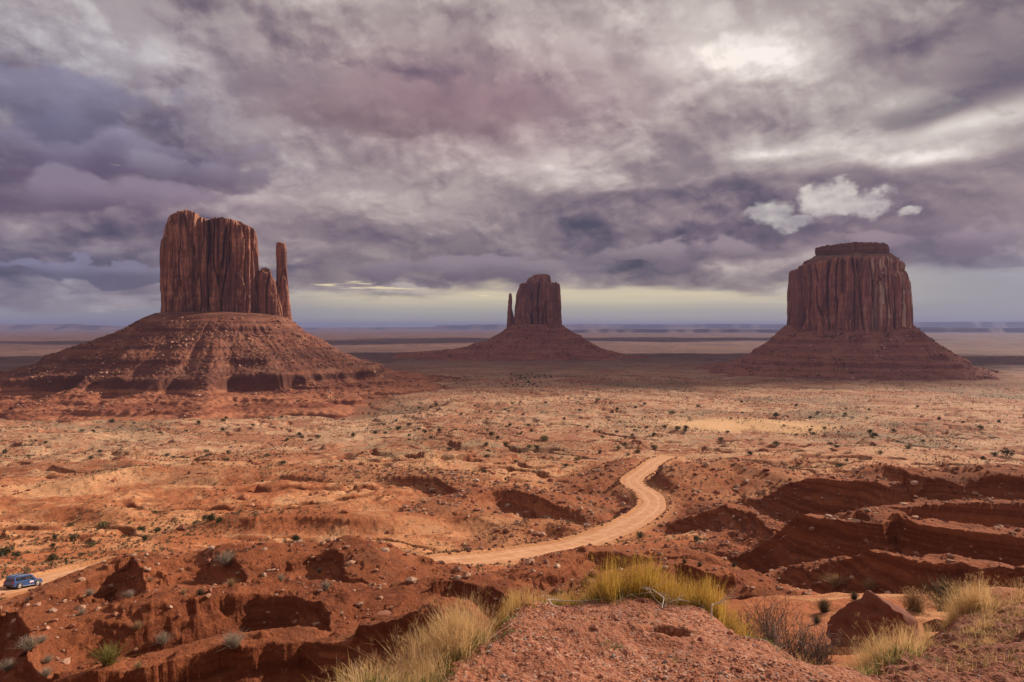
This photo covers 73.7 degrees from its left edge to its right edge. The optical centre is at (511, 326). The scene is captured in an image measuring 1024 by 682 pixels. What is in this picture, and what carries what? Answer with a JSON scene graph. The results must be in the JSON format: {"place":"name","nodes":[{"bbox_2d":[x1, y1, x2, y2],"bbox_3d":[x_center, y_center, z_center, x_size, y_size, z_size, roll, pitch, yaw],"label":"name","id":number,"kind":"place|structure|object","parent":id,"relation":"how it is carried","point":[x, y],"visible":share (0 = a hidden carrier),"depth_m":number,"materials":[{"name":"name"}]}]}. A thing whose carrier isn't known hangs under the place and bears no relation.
{"place":"outdoors","nodes":[
{"label":"outdoors","id":0,"kind":"place"},
{"bbox_2d":[0,324,124,330],"bbox_3d":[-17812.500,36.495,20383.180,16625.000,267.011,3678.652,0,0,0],"label":"hills","id":1,"kind":"structure","parent":0,"point":[40,327],"depth_m":19759.37,"materials":[{"name":"stone"}]},
{"bbox_2d":[0,455,674,594],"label":"dirt road","id":2,"kind":"structure","parent":0,"point":[652,507],"depth_m":178.76,"materials":[{"name":"beige soil"}]},
{"bbox_2d":[3,573,42,588],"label":"parked car","id":3,"kind":"object","parent":2,"relation":"on","point":[19,581],"visible":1,"depth_m":90.75,"materials":[{"name":"blue paint"}]},
{"bbox_2d":[0,330,1023,681],"bbox_3d":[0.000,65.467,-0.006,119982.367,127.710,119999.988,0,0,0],"label":"ground","id":4,"kind":"structure","parent":0,"point":[278,646],"depth_m":184.45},
{"bbox_2d":[0,546,13,555],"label":"juniper shrub","id":5,"kind":"object","parent":4,"relation":"on","point":[9,550],"visible":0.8,"depth_m":147.01,"materials":[{"name":"green plant"}]},
{"bbox_2d":[0,656,20,671],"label":"sage bush","id":6,"kind":"object","parent":4,"relation":"on","point":[7,665],"visible":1,"depth_m":48.55,"materials":[{"name":"grey plant"}]},
{"bbox_2d":[10,551,20,557],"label":"juniper shrub","id":7,"kind":"object","parent":4,"relation":"on","point":[17,553],"visible":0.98,"depth_m":138.86,"materials":[{"name":"green plant"}]},
{"bbox_2d":[14,633,51,650],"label":"sage bush","id":8,"kind":"object","parent":4,"relation":"on","point":[28,644],"visible":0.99,"depth_m":50.30,"materials":[{"name":"grey plant"}]},
{"bbox_2d":[37,634,48,641],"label":"sage bush","id":9,"kind":"object","parent":4,"relation":"on","point":[42,637],"visible":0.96,"depth_m":51.32,"materials":[{"name":"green plant"}]},
{"bbox_2d":[39,667,54,676],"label":"sage bush","id":10,"kind":"object","parent":4,"relation":"on","point":[46,673],"visible":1,"depth_m":44.96,"materials":[{"name":"grey plant"}]},
{"bbox_2d":[42,653,53,662],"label":"sage bush","id":11,"kind":"object","parent":4,"relation":"on","point":[47,660],"visible":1,"depth_m":48.71,"materials":[{"name":"grey plant"}]},
{"bbox_2d":[46,554,58,560],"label":"juniper shrub","id":12,"kind":"object","parent":4,"relation":"on","point":[50,557],"visible":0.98,"depth_m":137.94,"materials":[{"name":"green plant"}]},
{"bbox_2d":[66,533,79,540],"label":"juniper shrub","id":13,"kind":"object","parent":4,"relation":"on","point":[71,536],"visible":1,"depth_m":162.28,"materials":[{"name":"green plant"}]},
{"bbox_2d":[79,609,87,614],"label":"sage bush","id":14,"kind":"object","parent":4,"relation":"on","point":[81,612],"visible":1,"depth_m":56.03,"materials":[{"name":"grey plant"}]},
{"bbox_2d":[82,589,94,595],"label":"sage bush","id":15,"kind":"object","parent":4,"relation":"on","point":[88,593],"visible":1,"depth_m":62.42,"materials":[{"name":"grey plant"}]},
{"bbox_2d":[85,541,95,546],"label":"olive brush","id":16,"kind":"object","parent":4,"relation":"on","point":[91,544],"visible":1,"depth_m":155.93,"materials":[{"name":"green plant"}]},
{"bbox_2d":[93,521,109,528],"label":"olive brush","id":17,"kind":"object","parent":4,"relation":"on","point":[103,524],"visible":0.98,"depth_m":197.79,"materials":[{"name":"green plant"}]},
{"bbox_2d":[80,636,148,665],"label":"sage bush","id":18,"kind":"object","parent":4,"relation":"on","point":[108,657],"visible":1,"depth_m":31.24,"materials":[{"name":"green plant"}]},
{"bbox_2d":[121,589,134,597],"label":"sage bush","id":19,"kind":"object","parent":4,"relation":"on","point":[129,594],"visible":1,"depth_m":58.53,"materials":[{"name":"grey plant"}]},
{"bbox_2d":[125,619,144,630],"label":"sage bush","id":20,"kind":"object","parent":4,"relation":"on","point":[137,627],"visible":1,"depth_m":54.05,"materials":[{"name":"green plant"}]},
{"bbox_2d":[125,660,145,668],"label":"sage bush","id":21,"kind":"object","parent":4,"relation":"on","point":[138,665],"visible":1,"depth_m":30.87,"materials":[{"name":"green plant"}]},
{"bbox_2d":[137,525,145,530],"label":"juniper shrub","id":22,"kind":"object","parent":4,"relation":"on","point":[142,528],"visible":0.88,"depth_m":189.50,"materials":[{"name":"green plant"}]},
{"bbox_2d":[152,631,176,645],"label":"sage bush","id":23,"kind":"object","parent":4,"relation":"on","point":[161,640],"visible":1,"depth_m":54.20,"materials":[{"name":"grey plant"}]},
{"bbox_2d":[193,587,204,595],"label":"sage bush","id":24,"kind":"object","parent":4,"relation":"on","point":[201,591],"visible":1,"depth_m":59.13,"materials":[{"name":"green plant"}]},
{"bbox_2d":[207,513,215,520],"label":"juniper shrub","id":25,"kind":"object","parent":4,"relation":"on","point":[211,517],"visible":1,"depth_m":193.15,"materials":[{"name":"green plant"}]},
{"bbox_2d":[213,547,238,566],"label":"sage bush","id":26,"kind":"object","parent":4,"relation":"on","point":[225,560],"visible":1,"depth_m":86.70,"materials":[{"name":"grey plant"}]},
{"bbox_2d":[0,210,459,422],"bbox_3d":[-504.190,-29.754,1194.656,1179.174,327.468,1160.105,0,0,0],"label":"butte","id":27,"kind":"object","parent":4,"relation":"on","point":[221,334],"visible":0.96,"depth_m":1032.42,"materials":[{"name":"brown stone"}]},
{"bbox_2d":[225,578,236,585],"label":"sage bush","id":28,"kind":"object","parent":4,"relation":"on","point":[230,582],"visible":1,"depth_m":61.29,"materials":[{"name":"beige plant"}]},
{"bbox_2d":[215,627,250,648],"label":"sage bush","id":29,"kind":"object","parent":4,"relation":"on","point":[233,641],"visible":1,"depth_m":33.00,"materials":[{"name":"grey plant"}]},
{"bbox_2d":[269,573,285,581],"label":"sage bush","id":30,"kind":"object","parent":4,"relation":"on","point":[281,578],"visible":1,"depth_m":64.14,"materials":[{"name":"grey plant"}]},
{"bbox_2d":[292,534,299,540],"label":"juniper shrub","id":31,"kind":"object","parent":4,"relation":"on","point":[295,537],"visible":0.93,"depth_m":169.50,"materials":[{"name":"green plant"}]},
{"bbox_2d":[319,580,334,590],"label":"sage bush","id":32,"kind":"object","parent":4,"relation":"on","point":[325,585],"visible":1,"depth_m":61.22,"materials":[{"name":"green plant"}]},
{"bbox_2d":[313,637,479,681],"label":"grass clump","id":33,"kind":"object","parent":4,"relation":"on","point":[368,676],"visible":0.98,"depth_m":3.65,"materials":[{"name":"beige plant"}]},
{"bbox_2d":[350,583,546,681],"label":"grass clump","id":34,"kind":"object","parent":4,"relation":"on","point":[460,630],"visible":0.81,"depth_m":4.12,"materials":[{"name":"beige plant"}]},
{"bbox_2d":[0,374,1023,599],"bbox_3d":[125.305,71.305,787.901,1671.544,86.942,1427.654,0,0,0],"label":"desert scrub","id":35,"kind":"object","parent":4,"relation":"on","point":[159,542],"visible":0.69,"depth_m":384.75,"materials":[{"name":"green plant"}]},
{"bbox_2d":[0,457,1023,672],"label":"slope rubble","id":36,"kind":"object","parent":4,"relation":"on","point":[466,575],"visible":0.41,"depth_m":146.85,"materials":[{"name":"brown stone"}]},
{"bbox_2d":[0,443,1023,568],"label":"outcrop rubble","id":37,"kind":"object","parent":4,"relation":"on","point":[181,527],"visible":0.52,"depth_m":254.58,"materials":[{"name":"brown stone"}]},
{"bbox_2d":[476,583,548,642],"bbox_3d":[-0.093,2.446,5.457,0.663,0.825,1.311,0,0,36],"label":"grass clump","id":38,"kind":"object","parent":4,"relation":"on","point":[511,602],"visible":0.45,"depth_m":5.47,"materials":[{"name":"beige plant"}]},
{"bbox_2d":[392,274,649,360],"bbox_3d":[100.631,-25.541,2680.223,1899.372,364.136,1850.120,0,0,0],"label":"butte","id":39,"kind":"object","parent":4,"relation":"on","point":[535,329],"visible":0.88,"depth_m":2565.53,"materials":[{"name":"brown stone"}]},
{"bbox_2d":[539,435,549,440],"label":"olive brush","id":40,"kind":"object","parent":4,"relation":"on","point":[543,437],"visible":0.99,"depth_m":464.94,"materials":[{"name":"green plant"}]},
{"bbox_2d":[535,581,624,605],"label":"grass clump","id":41,"kind":"object","parent":4,"relation":"on","point":[563,603],"visible":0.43,"depth_m":6.01,"materials":[{"name":"plant"}]},
{"bbox_2d":[539,589,631,605],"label":"dead twig","id":42,"kind":"object","parent":4,"relation":"on","point":[578,601],"visible":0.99,"depth_m":5.81,"materials":[{"name":"grey wood"}]},
{"bbox_2d":[636,532,643,537],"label":"juniper shrub","id":43,"kind":"object","parent":4,"relation":"on","point":[641,534],"visible":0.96,"depth_m":176.30,"materials":[{"name":"green plant"}]},
{"bbox_2d":[568,548,737,608],"bbox_3d":[1.191,2.494,6.298,1.680,1.088,1.375,0,0,0],"label":"grass clump","id":44,"kind":"object","parent":4,"relation":"on","point":[636,585],"visible":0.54,"depth_m":6.08,"materials":[{"name":"yellow plant"}]},
{"bbox_2d":[640,580,685,607],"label":"dead twig","id":45,"kind":"object","parent":4,"relation":"on","point":[660,593],"visible":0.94,"depth_m":5.86,"materials":[{"name":"grey wood"}]},
{"bbox_2d":[660,595,707,608],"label":"dead twig","id":46,"kind":"object","parent":4,"relation":"on","point":[685,601],"visible":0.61,"depth_m":5.93,"materials":[{"name":"grey wood"}]},
{"bbox_2d":[656,571,760,637],"bbox_3d":[1.760,2.529,5.966,0.885,0.914,1.502,0,0,-23],"label":"grass clump","id":47,"kind":"object","parent":4,"relation":"on","point":[718,611],"visible":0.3,"depth_m":5.80,"materials":[{"name":"yellow plant"}]},
{"bbox_2d":[395,591,1023,681],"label":"weeds","id":48,"kind":"object","parent":4,"relation":"on","point":[983,654],"visible":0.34,"depth_m":5.22,"materials":[{"name":"beige plant"}]},
{"bbox_2d":[711,584,740,618],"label":"dead twig","id":49,"kind":"object","parent":4,"relation":"on","point":[722,601],"visible":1,"depth_m":5.33,"materials":[{"name":"grey wood"}]},
{"bbox_2d":[458,597,1023,681],"bbox_3d":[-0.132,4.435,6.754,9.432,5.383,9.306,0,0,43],"label":"gravel","id":50,"kind":"structure","parent":4,"relation":"on","point":[713,672],"depth_m":4.33,"materials":[{"name":"brown gravel"}]},
{"bbox_2d":[720,600,772,638],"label":"grass clump","id":51,"kind":"object","parent":4,"relation":"on","point":[736,627],"visible":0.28,"depth_m":5.77,"materials":[{"name":"plant"}]},
{"bbox_2d":[546,599,1002,661],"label":"gravel","id":52,"kind":"structure","parent":4,"relation":"on","point":[596,627],"depth_m":4.62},
{"bbox_2d":[734,577,842,655],"bbox_3d":[2.466,2.817,6.270,1.100,0.965,0.954,0,0,-31],"label":"bare bush","id":53,"kind":"object","parent":4,"relation":"on","point":[769,636],"visible":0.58,"depth_m":6.39,"materials":[{"name":"brown plant"}]},
{"bbox_2d":[748,610,842,664],"bbox_3d":[2.477,2.854,5.958,0.818,0.696,0.644,0,0,-15],"label":"bare bush","id":54,"kind":"object","parent":4,"relation":"on","point":[802,639],"visible":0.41,"depth_m":5.96,"materials":[{"name":"brown plant"}]},
{"bbox_2d":[774,612,841,664],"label":"bare bush","id":55,"kind":"object","parent":4,"relation":"on","point":[816,659],"visible":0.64,"depth_m":5.94,"materials":[{"name":"brown plant"}]},
{"bbox_2d":[794,649,828,664],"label":"grass clump","id":56,"kind":"object","parent":4,"relation":"on","point":[806,659],"visible":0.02,"depth_m":5.14,"materials":[{"name":"brown plant"}]},
{"bbox_2d":[809,614,821,623],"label":"sage bush","id":57,"kind":"object","parent":4,"relation":"on","point":[816,618],"visible":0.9,"depth_m":25.64,"materials":[{"name":"green plant"}]},
{"bbox_2d":[807,597,838,612],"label":"sage bush","id":58,"kind":"object","parent":4,"relation":"on","point":[824,607],"visible":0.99,"depth_m":27.92,"materials":[{"name":"green plant"}]},
{"bbox_2d":[819,572,852,587],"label":"sage bush","id":59,"kind":"object","parent":4,"relation":"on","point":[835,582],"visible":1,"depth_m":84.98,"materials":[{"name":"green plant"}]},
{"bbox_2d":[692,242,1004,380],"bbox_3d":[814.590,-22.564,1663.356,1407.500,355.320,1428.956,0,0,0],"label":"butte","id":60,"kind":"object","parent":4,"relation":"on","point":[849,311],"visible":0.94,"depth_m":1544.00,"materials":[{"name":"brown stone"}]},
{"bbox_2d":[847,590,859,599],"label":"sage bush","id":61,"kind":"object","parent":4,"relation":"on","point":[854,596],"visible":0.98,"depth_m":49.75,"materials":[{"name":"green plant"}]},
{"bbox_2d":[806,636,919,675],"bbox_3d":[2.518,2.487,4.909,1.676,0.573,0.542,0,0,-41],"label":"grass clump","id":62,"kind":"object","parent":4,"relation":"on","point":[864,670],"visible":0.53,"depth_m":5.12,"materials":[{"name":"beige plant"}]},
{"bbox_2d":[857,577,879,590],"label":"sage bush","id":63,"kind":"object","parent":4,"relation":"on","point":[869,585],"visible":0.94,"depth_m":80.45,"materials":[{"name":"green plant"}]},
{"bbox_2d":[826,590,920,647],"bbox_3d":[7.378,5.896,13.701,1.924,1.143,1.440,0,0,-9],"label":"boulder","id":64,"kind":"object","parent":4,"relation":"on","point":[871,608],"visible":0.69,"depth_m":13.52,"materials":[{"name":"stone"}]},
{"bbox_2d":[869,432,877,436],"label":"juniper shrub","id":65,"kind":"object","parent":4,"relation":"on","point":[874,434],"visible":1,"depth_m":464.11,"materials":[{"name":"green plant"}]},
{"bbox_2d":[829,614,933,669],"bbox_3d":[3.130,2.801,5.846,0.857,1.041,1.162,0,0,30],"label":"grass clump","id":66,"kind":"object","parent":4,"relation":"on","point":[881,645],"visible":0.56,"depth_m":5.72,"materials":[{"name":"beige plant"}]},
{"bbox_2d":[887,584,952,612],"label":"sage bush","id":67,"kind":"object","parent":4,"relation":"on","point":[915,603],"visible":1,"depth_m":27.70,"materials":[{"name":"green plant"}]},
{"bbox_2d":[922,619,945,631],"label":"shrub","id":68,"kind":"object","parent":4,"relation":"on","point":[935,623],"visible":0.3,"depth_m":21.92,"materials":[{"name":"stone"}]},
{"bbox_2d":[921,578,964,603],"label":"sage bush","id":69,"kind":"object","parent":4,"relation":"on","point":[949,592],"visible":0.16,"depth_m":30.00,"materials":[{"name":"green plant"}]},
{"bbox_2d":[906,571,991,611],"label":"sage bush","id":70,"kind":"object","parent":4,"relation":"on","point":[943,588],"visible":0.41,"depth_m":30.09,"materials":[{"name":"green plant"}]},
{"bbox_2d":[897,571,1023,647],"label":"grass clump","id":71,"kind":"object","parent":4,"relation":"on","point":[968,604],"visible":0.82,"depth_m":8.32,"materials":[{"name":"beige plant"}]},
{"bbox_2d":[916,609,1020,653],"bbox_3d":[4.437,3.019,6.600,1.568,0.520,0.903,0,0,-32],"label":"grass clump","id":72,"kind":"object","parent":4,"relation":"on","point":[984,625],"visible":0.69,"depth_m":6.71,"materials":[{"name":"beige plant"}]},
{"bbox_2d":[968,586,1017,606],"bbox_3d":[21.389,12.167,29.933,2.716,1.526,1.757,0,0,0],"label":"boulder","id":73,"kind":"object","parent":4,"relation":"on","point":[1005,590],"visible":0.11,"depth_m":29.61,"materials":[{"name":"stone"}]},
{"bbox_2d":[979,595,1023,618],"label":"grass clump","id":74,"kind":"object","parent":4,"relation":"on","point":[1016,613],"visible":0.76,"depth_m":7.52,"materials":[{"name":"beige plant"}]},
{"bbox_2d":[998,448,1015,456],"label":"juniper shrub","id":75,"kind":"object","parent":4,"relation":"on","point":[1005,452],"visible":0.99,"depth_m":375.78,"materials":[{"name":"green plant"}]},
{"bbox_2d":[0,0,1023,327],"label":"sky","id":76,"kind":"structure","parent":0,"point":[415,163],"materials":[{"name":"grey"}]},
{"bbox_2d":[302,322,1023,329],"bbox_3d":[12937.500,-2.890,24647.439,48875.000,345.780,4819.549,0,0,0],"label":"hills","id":77,"kind":"structure","parent":0,"point":[752,326],"depth_m":23998.83,"materials":[{"name":"stone"}]},
{"bbox_2d":[570,327,1023,332],"bbox_3d":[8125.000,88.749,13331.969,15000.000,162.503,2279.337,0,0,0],"label":"hills","id":78,"kind":"structure","parent":0,"point":[955,330],"depth_m":12983.51,"materials":[{"name":"grey stone"}]}
]}

